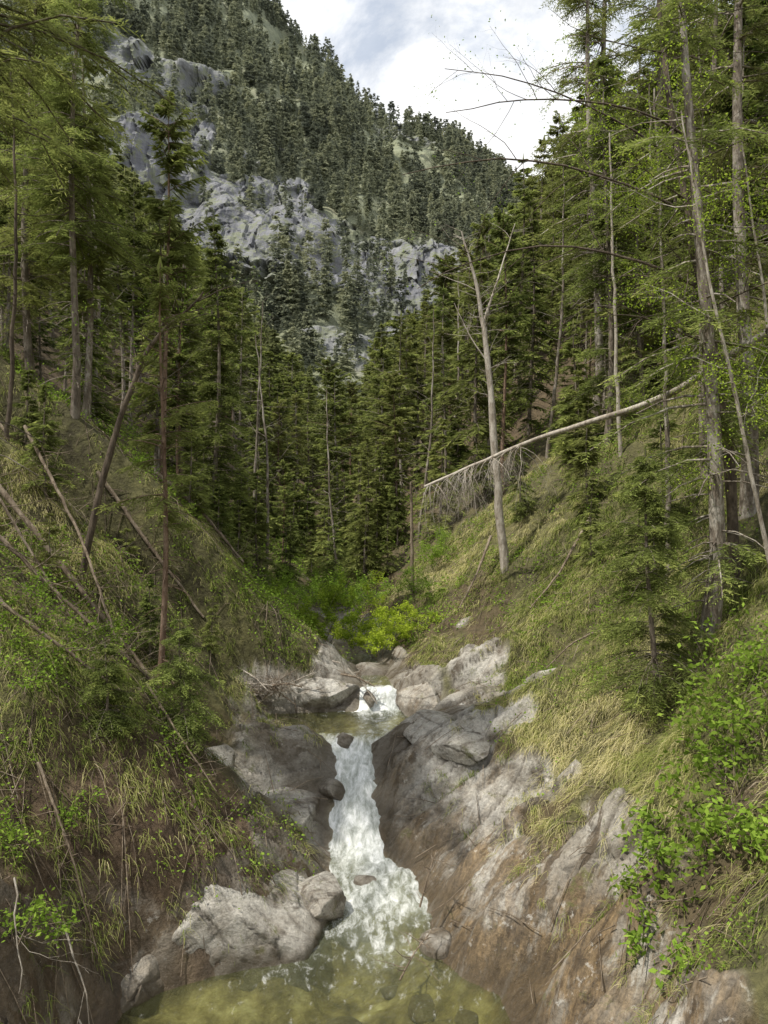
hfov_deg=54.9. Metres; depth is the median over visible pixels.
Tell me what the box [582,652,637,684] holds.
leafy sapling
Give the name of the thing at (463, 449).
spruce sapling
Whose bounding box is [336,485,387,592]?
spruce sapling
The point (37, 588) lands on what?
leafy sapling
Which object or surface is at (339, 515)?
spruce sapling
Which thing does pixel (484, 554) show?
fallen branch
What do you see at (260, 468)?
spruce sapling
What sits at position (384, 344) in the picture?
spruce tree
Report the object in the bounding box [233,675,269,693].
driftwood branch
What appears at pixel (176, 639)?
spruce sapling
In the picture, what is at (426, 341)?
spruce tree
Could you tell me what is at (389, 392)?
pine tree
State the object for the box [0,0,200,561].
spruce tree
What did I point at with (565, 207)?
spruce tree
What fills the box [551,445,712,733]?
spruce tree
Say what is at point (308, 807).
boulder
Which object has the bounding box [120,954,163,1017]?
boulder
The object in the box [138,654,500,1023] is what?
stream water
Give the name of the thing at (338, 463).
spruce tree
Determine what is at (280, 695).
driftwood branch
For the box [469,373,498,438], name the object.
spruce sapling
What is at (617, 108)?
pine tree
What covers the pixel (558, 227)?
spruce tree
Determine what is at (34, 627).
fallen log
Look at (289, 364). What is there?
pine tree
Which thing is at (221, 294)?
pine tree
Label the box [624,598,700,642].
leafy sapling
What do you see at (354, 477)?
spruce sapling
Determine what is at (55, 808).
fallen branch
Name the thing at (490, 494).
spruce sapling
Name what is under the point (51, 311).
pine tree
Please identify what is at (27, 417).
spruce sapling
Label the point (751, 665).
leafy sapling
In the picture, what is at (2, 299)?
spruce tree
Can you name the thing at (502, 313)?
spruce tree
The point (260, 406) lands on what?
pine tree
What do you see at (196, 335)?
spruce tree
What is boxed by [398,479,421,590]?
dead tree
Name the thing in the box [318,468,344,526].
spruce sapling
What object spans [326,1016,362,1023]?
stone
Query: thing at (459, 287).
pine tree
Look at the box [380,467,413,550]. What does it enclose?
spruce sapling
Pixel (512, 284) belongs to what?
pine tree
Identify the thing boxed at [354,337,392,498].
pine tree
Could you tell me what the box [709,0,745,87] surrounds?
spruce tree
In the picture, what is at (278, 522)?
spruce sapling
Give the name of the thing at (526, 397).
spruce tree
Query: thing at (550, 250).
spruce tree
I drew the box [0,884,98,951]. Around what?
leafy sapling
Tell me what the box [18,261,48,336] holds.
spruce tree
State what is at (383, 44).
sky
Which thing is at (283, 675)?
driftwood branch
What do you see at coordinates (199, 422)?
spruce sapling
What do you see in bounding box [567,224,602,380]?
pine tree
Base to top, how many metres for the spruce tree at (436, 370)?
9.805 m
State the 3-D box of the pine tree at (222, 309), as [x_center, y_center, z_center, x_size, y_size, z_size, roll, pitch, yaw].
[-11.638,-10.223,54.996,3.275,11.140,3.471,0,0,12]
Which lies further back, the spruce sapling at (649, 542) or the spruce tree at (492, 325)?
the spruce tree at (492, 325)
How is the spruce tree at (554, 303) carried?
on the ground at (492, 965)
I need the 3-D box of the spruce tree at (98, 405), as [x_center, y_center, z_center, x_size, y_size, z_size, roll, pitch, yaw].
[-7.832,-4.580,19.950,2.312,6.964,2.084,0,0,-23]
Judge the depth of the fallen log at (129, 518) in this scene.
15.97 m
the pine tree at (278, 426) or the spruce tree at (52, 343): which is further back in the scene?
the pine tree at (278, 426)
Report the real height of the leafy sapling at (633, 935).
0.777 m
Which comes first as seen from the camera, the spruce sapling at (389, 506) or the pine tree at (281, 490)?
the pine tree at (281, 490)
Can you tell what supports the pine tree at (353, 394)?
on the ground at (492, 965)
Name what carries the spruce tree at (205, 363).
on the ground at (492, 965)
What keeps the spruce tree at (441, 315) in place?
on the ground at (492, 965)
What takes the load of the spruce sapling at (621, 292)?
on the ground at (492, 965)
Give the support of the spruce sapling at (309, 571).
on the ground at (492, 965)
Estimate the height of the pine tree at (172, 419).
7.764 m
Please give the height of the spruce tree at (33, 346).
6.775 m
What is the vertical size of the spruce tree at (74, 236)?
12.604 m
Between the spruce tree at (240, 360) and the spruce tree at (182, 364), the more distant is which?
the spruce tree at (240, 360)
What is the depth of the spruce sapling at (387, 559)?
24.65 m
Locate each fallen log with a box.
[0,422,182,640]
[0,423,161,580]
[0,457,115,622]
[0,457,155,679]
[0,513,199,694]
[0,570,169,700]
[83,470,214,617]
[155,471,261,562]
[205,514,280,580]
[415,327,767,553]
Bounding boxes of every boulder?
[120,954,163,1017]
[172,869,328,991]
[205,745,235,769]
[263,787,320,839]
[290,677,359,707]
[297,871,345,924]
[318,778,344,800]
[334,732,354,748]
[346,875,383,909]
[356,662,388,682]
[363,690,375,707]
[393,679,440,717]
[399,709,489,765]
[419,928,451,960]
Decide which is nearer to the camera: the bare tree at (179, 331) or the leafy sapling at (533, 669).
the leafy sapling at (533, 669)
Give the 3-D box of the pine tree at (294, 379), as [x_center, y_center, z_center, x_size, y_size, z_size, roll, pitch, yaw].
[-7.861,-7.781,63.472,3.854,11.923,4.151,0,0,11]
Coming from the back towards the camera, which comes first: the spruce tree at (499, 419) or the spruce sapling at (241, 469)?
the spruce sapling at (241, 469)
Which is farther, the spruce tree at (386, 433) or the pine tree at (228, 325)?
the pine tree at (228, 325)
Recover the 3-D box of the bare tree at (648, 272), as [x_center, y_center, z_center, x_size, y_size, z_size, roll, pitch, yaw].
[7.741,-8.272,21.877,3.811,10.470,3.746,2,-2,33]
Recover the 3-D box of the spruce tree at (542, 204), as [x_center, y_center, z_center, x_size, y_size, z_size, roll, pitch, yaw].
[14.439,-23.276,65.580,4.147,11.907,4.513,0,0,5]
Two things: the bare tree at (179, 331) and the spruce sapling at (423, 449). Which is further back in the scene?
the spruce sapling at (423, 449)
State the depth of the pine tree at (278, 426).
35.99 m
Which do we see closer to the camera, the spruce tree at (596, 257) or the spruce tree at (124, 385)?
the spruce tree at (596, 257)
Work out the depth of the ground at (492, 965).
10.93 m
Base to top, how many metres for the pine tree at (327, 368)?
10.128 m
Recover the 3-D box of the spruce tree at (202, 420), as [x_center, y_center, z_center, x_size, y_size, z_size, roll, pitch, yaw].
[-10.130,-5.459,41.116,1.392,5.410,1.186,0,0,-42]
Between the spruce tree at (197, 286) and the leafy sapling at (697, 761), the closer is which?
the leafy sapling at (697, 761)
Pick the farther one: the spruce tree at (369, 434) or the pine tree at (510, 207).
the pine tree at (510, 207)
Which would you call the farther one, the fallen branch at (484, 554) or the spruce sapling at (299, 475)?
the spruce sapling at (299, 475)
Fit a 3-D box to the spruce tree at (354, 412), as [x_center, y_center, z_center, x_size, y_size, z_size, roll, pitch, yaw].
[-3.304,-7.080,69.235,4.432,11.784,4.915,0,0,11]
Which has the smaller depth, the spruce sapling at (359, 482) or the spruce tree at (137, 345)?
the spruce sapling at (359, 482)
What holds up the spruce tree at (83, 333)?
on the ground at (492, 965)
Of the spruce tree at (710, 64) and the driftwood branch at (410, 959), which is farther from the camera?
the spruce tree at (710, 64)
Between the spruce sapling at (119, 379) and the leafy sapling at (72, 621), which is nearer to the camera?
the leafy sapling at (72, 621)
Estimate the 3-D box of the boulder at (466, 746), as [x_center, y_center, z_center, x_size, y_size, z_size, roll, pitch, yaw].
[1.076,4.267,13.947,2.127,0.692,1.060,0,0,39]
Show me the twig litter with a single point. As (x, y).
(198, 810)
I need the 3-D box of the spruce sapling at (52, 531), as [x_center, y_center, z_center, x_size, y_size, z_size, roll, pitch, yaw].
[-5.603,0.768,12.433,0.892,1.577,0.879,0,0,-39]
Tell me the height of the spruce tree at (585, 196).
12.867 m
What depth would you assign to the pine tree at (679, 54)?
39.75 m
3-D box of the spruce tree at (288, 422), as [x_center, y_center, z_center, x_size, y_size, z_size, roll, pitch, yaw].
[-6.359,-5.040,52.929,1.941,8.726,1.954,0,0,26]
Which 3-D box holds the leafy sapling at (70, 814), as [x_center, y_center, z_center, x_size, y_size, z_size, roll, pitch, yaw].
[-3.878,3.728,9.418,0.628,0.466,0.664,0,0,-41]
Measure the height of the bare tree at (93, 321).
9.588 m
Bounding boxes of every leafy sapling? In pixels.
[0,517,71,570]
[0,556,88,623]
[0,596,94,656]
[0,610,67,701]
[0,796,48,868]
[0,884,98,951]
[57,786,106,828]
[88,609,138,644]
[186,703,212,728]
[531,659,560,672]
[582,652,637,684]
[599,576,642,614]
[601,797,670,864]
[605,848,700,933]
[616,894,699,989]
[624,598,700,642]
[627,800,707,873]
[650,749,727,902]
[657,640,767,759]
[661,597,767,698]
[677,695,767,808]
[697,756,767,862]
[723,765,767,863]
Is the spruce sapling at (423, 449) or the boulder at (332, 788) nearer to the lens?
the boulder at (332, 788)
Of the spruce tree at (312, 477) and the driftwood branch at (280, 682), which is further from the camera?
the spruce tree at (312, 477)
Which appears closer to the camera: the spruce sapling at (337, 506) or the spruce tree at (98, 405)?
the spruce tree at (98, 405)
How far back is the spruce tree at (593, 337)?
28.51 m
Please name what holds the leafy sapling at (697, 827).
on the ground at (492, 965)
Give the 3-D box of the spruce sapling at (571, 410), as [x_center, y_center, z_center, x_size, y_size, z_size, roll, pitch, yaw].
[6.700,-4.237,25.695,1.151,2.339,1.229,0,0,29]
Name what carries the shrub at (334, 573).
on the ground at (492, 965)
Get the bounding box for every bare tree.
[0,0,78,441]
[36,183,133,408]
[48,129,137,423]
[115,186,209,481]
[141,254,225,470]
[226,293,297,537]
[227,318,309,576]
[294,380,360,568]
[361,0,767,580]
[390,298,456,539]
[424,264,494,472]
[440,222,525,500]
[507,143,605,457]
[618,57,684,403]
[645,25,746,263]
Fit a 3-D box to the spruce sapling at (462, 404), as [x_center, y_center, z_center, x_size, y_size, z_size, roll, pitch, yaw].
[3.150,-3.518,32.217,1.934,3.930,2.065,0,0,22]
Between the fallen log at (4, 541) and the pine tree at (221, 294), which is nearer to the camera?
the fallen log at (4, 541)
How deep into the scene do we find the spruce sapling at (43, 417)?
13.95 m
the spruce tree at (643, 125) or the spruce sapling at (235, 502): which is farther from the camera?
the spruce sapling at (235, 502)
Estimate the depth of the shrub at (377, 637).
18.62 m
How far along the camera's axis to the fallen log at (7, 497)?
12.77 m
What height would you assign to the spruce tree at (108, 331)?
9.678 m
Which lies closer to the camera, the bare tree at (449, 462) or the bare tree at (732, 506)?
the bare tree at (732, 506)
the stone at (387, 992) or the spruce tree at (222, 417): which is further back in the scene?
the spruce tree at (222, 417)
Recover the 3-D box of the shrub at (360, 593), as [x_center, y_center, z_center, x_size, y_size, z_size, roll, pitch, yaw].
[-0.559,2.441,22.368,2.944,1.529,2.162,0,0,31]
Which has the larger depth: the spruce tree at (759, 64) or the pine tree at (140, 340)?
the pine tree at (140, 340)
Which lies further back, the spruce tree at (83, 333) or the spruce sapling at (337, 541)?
the spruce sapling at (337, 541)
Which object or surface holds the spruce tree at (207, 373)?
on the ground at (492, 965)
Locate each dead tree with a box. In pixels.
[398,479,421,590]
[430,218,530,573]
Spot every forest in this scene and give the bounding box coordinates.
[0,0,537,395]
[0,5,756,492]
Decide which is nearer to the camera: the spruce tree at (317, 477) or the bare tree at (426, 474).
the bare tree at (426, 474)
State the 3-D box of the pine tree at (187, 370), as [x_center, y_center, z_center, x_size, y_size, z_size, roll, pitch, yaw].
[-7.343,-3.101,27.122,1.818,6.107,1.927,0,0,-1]
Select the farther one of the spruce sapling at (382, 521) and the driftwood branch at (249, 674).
the spruce sapling at (382, 521)
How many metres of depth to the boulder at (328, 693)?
16.07 m
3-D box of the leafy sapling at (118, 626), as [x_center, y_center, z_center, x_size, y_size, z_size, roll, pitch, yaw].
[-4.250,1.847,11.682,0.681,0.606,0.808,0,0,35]
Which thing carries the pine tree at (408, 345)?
on the ground at (492, 965)
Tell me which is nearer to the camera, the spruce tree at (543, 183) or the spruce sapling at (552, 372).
the spruce sapling at (552, 372)
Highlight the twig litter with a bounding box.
[0,342,767,1023]
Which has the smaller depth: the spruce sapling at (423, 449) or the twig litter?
the twig litter
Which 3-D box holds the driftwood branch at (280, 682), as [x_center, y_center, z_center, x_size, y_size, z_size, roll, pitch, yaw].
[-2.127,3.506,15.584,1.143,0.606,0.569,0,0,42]
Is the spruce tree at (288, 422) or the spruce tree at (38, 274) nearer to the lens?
the spruce tree at (38, 274)
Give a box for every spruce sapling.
[9,368,63,487]
[14,384,77,499]
[26,513,77,601]
[72,641,157,749]
[108,335,143,420]
[115,528,156,586]
[133,573,170,664]
[134,619,230,755]
[147,390,179,473]
[169,418,218,521]
[171,409,231,523]
[200,596,224,654]
[206,474,236,556]
[226,475,254,537]
[226,475,259,562]
[226,504,256,576]
[233,446,259,499]
[234,467,251,502]
[237,473,286,582]
[242,446,281,543]
[258,465,286,536]
[269,484,285,538]
[269,515,307,586]
[270,498,284,536]
[271,475,316,556]
[271,522,303,587]
[278,470,304,539]
[282,465,317,550]
[291,481,322,559]
[295,466,320,540]
[300,538,318,578]
[302,496,348,581]
[303,550,323,590]
[312,506,332,562]
[313,499,332,556]
[314,488,341,555]
[314,525,357,594]
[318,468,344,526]
[319,463,355,547]
[326,523,344,573]
[329,471,361,557]
[330,458,385,563]
[333,456,378,554]
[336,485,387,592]
[341,483,365,546]
[341,509,368,583]
[343,468,357,520]
[353,512,372,558]
[363,434,409,521]
[364,479,394,557]
[365,450,403,551]
[369,513,403,576]
[372,463,407,540]
[374,451,409,521]
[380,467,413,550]
[386,447,407,503]
[388,440,414,501]
[405,402,441,493]
[407,418,470,542]
[437,391,470,466]
[439,402,470,497]
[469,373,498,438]
[470,387,498,459]
[479,333,520,424]
[481,449,493,495]
[504,448,540,523]
[541,319,604,455]
[543,343,559,380]
[547,368,603,468]
[555,370,573,415]
[560,302,577,352]
[562,402,611,511]
[564,358,585,414]
[571,482,606,567]
[617,238,666,346]
[618,290,659,370]
[621,398,704,549]
[627,500,672,608]
[630,290,685,393]
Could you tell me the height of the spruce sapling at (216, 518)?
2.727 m
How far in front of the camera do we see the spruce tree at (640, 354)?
20.93 m
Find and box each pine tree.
[0,119,42,351]
[1,150,62,368]
[29,165,68,348]
[49,223,83,366]
[92,257,218,689]
[95,181,165,429]
[110,91,218,491]
[126,274,154,381]
[129,225,163,414]
[142,289,213,500]
[156,346,196,486]
[196,263,235,340]
[206,303,240,446]
[208,287,264,474]
[236,389,277,501]
[260,397,295,514]
[269,460,296,561]
[271,352,311,479]
[276,353,315,478]
[301,357,349,503]
[306,369,367,529]
[309,438,324,496]
[313,461,347,554]
[321,386,363,500]
[336,380,367,497]
[349,425,364,470]
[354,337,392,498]
[356,347,404,475]
[366,370,422,530]
[389,317,427,472]
[412,252,479,428]
[426,344,440,376]
[443,245,479,370]
[454,214,500,396]
[476,206,543,493]
[491,203,528,337]
[534,110,572,327]
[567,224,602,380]
[577,254,604,377]
[585,68,639,266]
[597,142,631,293]
[631,0,729,287]
[643,23,705,98]
[650,199,686,340]
[671,2,767,447]
[723,0,753,89]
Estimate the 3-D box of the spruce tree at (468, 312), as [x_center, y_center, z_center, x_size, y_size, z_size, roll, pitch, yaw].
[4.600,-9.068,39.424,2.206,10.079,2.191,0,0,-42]
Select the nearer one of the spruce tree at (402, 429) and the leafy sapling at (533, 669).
the leafy sapling at (533, 669)
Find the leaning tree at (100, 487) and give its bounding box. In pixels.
[40,257,290,578]
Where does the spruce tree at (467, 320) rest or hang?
on the ground at (492, 965)
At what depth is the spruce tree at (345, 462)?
65.36 m
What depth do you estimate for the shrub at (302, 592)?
21.44 m
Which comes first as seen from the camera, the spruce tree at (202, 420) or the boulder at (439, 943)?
the boulder at (439, 943)
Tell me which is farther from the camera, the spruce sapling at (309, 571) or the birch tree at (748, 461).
the spruce sapling at (309, 571)
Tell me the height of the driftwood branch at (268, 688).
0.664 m
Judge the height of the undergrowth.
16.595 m
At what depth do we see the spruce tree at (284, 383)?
40.57 m
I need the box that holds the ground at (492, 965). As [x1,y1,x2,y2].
[0,145,767,1023]
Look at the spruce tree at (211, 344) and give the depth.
36.34 m
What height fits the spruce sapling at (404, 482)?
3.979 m
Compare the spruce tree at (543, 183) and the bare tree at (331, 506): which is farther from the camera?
the spruce tree at (543, 183)
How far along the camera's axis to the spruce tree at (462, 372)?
34.09 m
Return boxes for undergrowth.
[0,254,767,980]
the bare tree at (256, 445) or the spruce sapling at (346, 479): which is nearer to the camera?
the bare tree at (256, 445)
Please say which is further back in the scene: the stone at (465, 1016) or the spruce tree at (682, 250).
the spruce tree at (682, 250)
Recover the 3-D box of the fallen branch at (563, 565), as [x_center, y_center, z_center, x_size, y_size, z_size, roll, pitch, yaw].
[4.143,1.183,17.471,2.956,2.222,1.154,0,0,-26]
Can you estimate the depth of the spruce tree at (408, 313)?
56.57 m
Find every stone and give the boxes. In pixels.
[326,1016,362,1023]
[380,985,397,999]
[408,994,436,1023]
[454,1009,478,1023]
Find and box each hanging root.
[13,877,97,992]
[63,924,116,1023]
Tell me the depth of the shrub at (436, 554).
22.51 m
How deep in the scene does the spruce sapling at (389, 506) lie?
28.41 m
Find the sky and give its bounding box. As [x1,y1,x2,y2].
[270,0,734,178]
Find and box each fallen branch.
[32,761,118,953]
[141,682,231,791]
[437,535,492,609]
[512,515,591,608]
[512,622,598,668]
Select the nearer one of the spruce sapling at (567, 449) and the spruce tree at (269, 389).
the spruce sapling at (567, 449)
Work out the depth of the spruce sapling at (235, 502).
27.70 m
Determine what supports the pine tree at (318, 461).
on the ground at (492, 965)
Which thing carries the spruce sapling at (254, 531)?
on the ground at (492, 965)
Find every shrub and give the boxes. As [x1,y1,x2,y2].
[255,563,302,594]
[266,565,369,648]
[274,574,329,613]
[295,567,358,607]
[319,567,408,614]
[329,570,444,659]
[395,564,433,600]
[414,525,461,565]
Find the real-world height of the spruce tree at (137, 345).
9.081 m
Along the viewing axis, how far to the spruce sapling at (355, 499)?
32.44 m
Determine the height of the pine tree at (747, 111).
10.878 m
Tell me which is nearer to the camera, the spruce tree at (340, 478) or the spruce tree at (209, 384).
the spruce tree at (209, 384)
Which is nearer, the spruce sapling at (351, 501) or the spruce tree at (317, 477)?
the spruce sapling at (351, 501)
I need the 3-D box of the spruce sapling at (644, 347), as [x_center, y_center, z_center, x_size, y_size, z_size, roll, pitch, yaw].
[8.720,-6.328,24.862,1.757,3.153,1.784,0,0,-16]
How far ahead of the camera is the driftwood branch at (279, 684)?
15.54 m
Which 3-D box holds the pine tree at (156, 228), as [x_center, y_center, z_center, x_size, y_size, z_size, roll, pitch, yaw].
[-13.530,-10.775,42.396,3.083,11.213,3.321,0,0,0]
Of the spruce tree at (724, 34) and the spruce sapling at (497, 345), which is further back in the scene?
the spruce tree at (724, 34)
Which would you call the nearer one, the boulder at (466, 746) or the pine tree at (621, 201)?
the boulder at (466, 746)
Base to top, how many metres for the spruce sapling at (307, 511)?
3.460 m
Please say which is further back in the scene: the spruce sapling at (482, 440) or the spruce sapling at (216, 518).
the spruce sapling at (482, 440)
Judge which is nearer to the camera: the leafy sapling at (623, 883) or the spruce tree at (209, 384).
the leafy sapling at (623, 883)
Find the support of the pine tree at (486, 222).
on the ground at (492, 965)
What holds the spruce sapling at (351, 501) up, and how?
on the ground at (492, 965)
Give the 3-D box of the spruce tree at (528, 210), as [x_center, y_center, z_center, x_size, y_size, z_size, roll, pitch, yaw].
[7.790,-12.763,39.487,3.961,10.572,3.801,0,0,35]
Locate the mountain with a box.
[0,0,513,398]
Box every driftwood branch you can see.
[230,668,278,691]
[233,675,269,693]
[236,661,273,691]
[240,676,272,699]
[249,685,272,695]
[251,674,283,698]
[255,677,295,704]
[257,663,290,696]
[258,658,322,702]
[260,671,284,686]
[262,661,303,691]
[263,666,294,694]
[266,664,307,696]
[271,668,315,694]
[271,678,301,696]
[333,656,380,687]
[345,664,391,703]
[370,915,440,982]
[409,839,461,906]
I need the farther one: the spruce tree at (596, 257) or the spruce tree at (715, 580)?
the spruce tree at (596, 257)
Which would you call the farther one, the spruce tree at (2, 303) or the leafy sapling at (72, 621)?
the spruce tree at (2, 303)
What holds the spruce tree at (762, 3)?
on the ground at (492, 965)
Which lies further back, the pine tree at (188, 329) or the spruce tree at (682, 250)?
the pine tree at (188, 329)
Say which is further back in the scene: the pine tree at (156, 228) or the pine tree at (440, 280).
the pine tree at (156, 228)
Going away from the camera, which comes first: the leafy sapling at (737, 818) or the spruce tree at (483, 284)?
the leafy sapling at (737, 818)
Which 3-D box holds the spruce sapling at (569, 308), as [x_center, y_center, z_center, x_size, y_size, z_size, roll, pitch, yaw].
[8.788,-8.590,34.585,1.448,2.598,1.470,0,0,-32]
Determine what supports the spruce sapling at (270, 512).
on the ground at (492, 965)
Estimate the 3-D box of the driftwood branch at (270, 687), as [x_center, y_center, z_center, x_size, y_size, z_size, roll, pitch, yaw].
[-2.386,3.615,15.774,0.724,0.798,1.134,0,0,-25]
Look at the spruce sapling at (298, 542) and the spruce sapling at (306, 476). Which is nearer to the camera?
the spruce sapling at (298, 542)
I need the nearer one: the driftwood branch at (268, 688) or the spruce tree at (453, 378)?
the driftwood branch at (268, 688)
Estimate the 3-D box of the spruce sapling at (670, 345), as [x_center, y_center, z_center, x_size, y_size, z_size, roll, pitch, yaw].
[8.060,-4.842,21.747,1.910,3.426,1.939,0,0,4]
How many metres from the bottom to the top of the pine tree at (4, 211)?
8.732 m
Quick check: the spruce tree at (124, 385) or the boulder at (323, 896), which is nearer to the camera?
the boulder at (323, 896)
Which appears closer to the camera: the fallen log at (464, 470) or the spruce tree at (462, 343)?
the fallen log at (464, 470)
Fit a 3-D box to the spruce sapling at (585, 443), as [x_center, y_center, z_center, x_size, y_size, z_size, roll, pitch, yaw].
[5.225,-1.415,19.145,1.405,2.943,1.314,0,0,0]
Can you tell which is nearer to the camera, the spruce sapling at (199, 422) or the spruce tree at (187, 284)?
the spruce sapling at (199, 422)
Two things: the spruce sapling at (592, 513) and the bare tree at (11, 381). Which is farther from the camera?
the spruce sapling at (592, 513)
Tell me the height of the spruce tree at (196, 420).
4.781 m
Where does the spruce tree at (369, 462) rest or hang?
on the ground at (492, 965)
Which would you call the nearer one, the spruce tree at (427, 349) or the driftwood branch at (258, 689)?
the driftwood branch at (258, 689)
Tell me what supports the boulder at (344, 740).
on the ground at (492, 965)
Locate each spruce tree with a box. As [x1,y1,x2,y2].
[0,0,109,385]
[0,0,156,418]
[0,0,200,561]
[0,68,33,320]
[0,118,20,296]
[0,201,21,350]
[0,210,53,351]
[0,301,11,314]
[1,103,22,273]
[14,252,65,388]
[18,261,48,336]
[30,2,154,422]
[35,166,68,318]
[37,167,52,314]
[48,205,81,391]
[49,118,96,335]
[50,203,135,424]
[54,217,136,440]
[54,265,115,388]
[58,137,142,362]
[62,209,120,373]
[78,182,123,296]
[96,200,145,418]
[103,215,126,353]
[114,186,146,355]
[117,202,152,382]
[117,290,139,351]
[125,225,196,475]
[140,238,221,475]
[152,329,188,465]
[168,252,216,432]
[169,240,209,422]
[173,224,265,538]
[182,281,207,339]
[192,314,223,454]
[192,393,206,482]
[193,368,208,421]
[194,314,215,416]
[195,334,229,457]
[204,382,234,481]
[221,288,260,477]
[225,373,273,499]
[232,382,283,517]
[241,366,262,452]
[244,312,268,424]
[249,351,298,505]
[258,393,276,497]
[261,370,304,510]
[264,361,287,485]
[264,378,302,512]
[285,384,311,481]
[286,383,307,483]
[286,393,308,506]
[297,375,322,490]
[304,449,321,513]
[308,435,331,503]
[310,431,334,524]
[316,414,351,500]
[334,447,351,500]
[337,453,354,473]
[338,376,367,483]
[347,438,383,578]
[356,324,414,500]
[356,330,397,468]
[357,382,393,471]
[358,395,391,480]
[363,342,384,409]
[367,312,425,505]
[375,359,421,487]
[377,430,394,498]
[392,391,414,473]
[395,307,416,444]
[396,316,423,448]
[397,341,431,493]
[407,294,441,445]
[408,301,438,442]
[413,308,436,423]
[419,283,463,466]
[421,320,445,420]
[421,327,469,512]
[426,235,529,509]
[429,354,459,491]
[431,265,455,370]
[433,324,463,429]
[449,301,474,431]
[454,269,474,377]
[454,290,478,399]
[457,254,481,426]
[465,276,513,386]
[466,309,508,428]
[470,154,562,391]
[475,214,499,335]
[480,236,498,317]
[484,323,516,457]
[492,256,528,384]
[494,222,527,381]
[497,208,568,434]
[499,178,559,352]
[516,0,657,424]
[519,136,564,331]
[524,170,572,360]
[529,188,555,242]
[531,143,585,335]
[536,0,662,388]
[536,115,585,334]
[538,178,566,310]
[541,90,624,355]
[548,72,624,310]
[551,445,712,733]
[556,51,674,446]
[568,0,753,342]
[568,0,767,654]
[570,59,625,248]
[577,242,626,365]
[583,134,694,421]
[587,256,629,414]
[597,0,767,519]
[603,0,767,477]
[603,118,680,360]
[616,22,653,250]
[634,67,702,344]
[672,0,745,179]
[689,118,758,318]
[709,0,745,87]
[720,7,752,89]
[744,0,767,253]
[744,6,767,231]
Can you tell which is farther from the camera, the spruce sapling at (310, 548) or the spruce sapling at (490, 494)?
the spruce sapling at (310, 548)
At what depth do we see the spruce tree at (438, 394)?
29.28 m
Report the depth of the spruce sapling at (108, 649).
10.33 m
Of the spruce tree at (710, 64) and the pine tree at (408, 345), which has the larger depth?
the pine tree at (408, 345)
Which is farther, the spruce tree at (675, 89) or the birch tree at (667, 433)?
the spruce tree at (675, 89)
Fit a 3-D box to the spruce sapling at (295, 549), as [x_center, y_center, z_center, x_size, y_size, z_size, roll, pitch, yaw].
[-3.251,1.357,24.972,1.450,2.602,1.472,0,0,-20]
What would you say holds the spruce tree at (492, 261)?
on the ground at (492, 965)
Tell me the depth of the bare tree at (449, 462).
29.43 m
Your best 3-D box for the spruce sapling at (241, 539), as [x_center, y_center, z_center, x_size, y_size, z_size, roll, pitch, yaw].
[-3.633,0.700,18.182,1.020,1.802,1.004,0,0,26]
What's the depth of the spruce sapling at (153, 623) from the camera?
13.16 m
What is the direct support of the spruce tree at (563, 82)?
on the ground at (492, 965)
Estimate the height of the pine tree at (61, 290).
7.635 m
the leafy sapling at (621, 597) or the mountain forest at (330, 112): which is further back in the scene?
the mountain forest at (330, 112)
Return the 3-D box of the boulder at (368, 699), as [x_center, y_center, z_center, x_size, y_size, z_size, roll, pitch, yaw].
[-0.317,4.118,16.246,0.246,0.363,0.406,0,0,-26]
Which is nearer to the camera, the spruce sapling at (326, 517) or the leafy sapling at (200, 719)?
the leafy sapling at (200, 719)
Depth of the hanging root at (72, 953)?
8.02 m
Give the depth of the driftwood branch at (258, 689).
15.77 m
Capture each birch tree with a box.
[546,0,767,564]
[569,49,767,579]
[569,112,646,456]
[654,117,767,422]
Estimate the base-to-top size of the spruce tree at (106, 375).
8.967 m
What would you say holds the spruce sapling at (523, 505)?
on the ground at (492, 965)
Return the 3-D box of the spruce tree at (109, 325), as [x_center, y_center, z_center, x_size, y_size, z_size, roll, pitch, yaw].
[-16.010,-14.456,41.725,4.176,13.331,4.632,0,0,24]
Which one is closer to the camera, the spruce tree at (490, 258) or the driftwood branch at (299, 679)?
the driftwood branch at (299, 679)
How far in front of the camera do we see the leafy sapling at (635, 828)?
9.46 m
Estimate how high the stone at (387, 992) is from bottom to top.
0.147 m
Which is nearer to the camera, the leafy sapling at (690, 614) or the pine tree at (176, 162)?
the leafy sapling at (690, 614)
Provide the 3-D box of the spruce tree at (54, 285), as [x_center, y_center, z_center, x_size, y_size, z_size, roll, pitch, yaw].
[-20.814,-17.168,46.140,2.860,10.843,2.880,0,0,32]
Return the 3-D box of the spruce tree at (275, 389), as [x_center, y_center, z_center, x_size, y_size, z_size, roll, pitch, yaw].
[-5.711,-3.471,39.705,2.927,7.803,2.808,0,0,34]
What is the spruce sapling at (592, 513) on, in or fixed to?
on the ground at (492, 965)
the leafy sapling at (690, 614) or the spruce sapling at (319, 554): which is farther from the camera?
the spruce sapling at (319, 554)
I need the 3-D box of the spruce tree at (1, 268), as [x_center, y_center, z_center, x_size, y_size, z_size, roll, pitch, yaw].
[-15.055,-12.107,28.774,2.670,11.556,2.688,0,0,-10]
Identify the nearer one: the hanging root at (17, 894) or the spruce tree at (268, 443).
the hanging root at (17, 894)
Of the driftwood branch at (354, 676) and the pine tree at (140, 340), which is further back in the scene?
the pine tree at (140, 340)
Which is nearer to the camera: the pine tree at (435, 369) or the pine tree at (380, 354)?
the pine tree at (380, 354)
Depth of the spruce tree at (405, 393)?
41.97 m
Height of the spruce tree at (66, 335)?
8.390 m
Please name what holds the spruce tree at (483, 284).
on the ground at (492, 965)
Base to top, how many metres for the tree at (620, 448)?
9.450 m

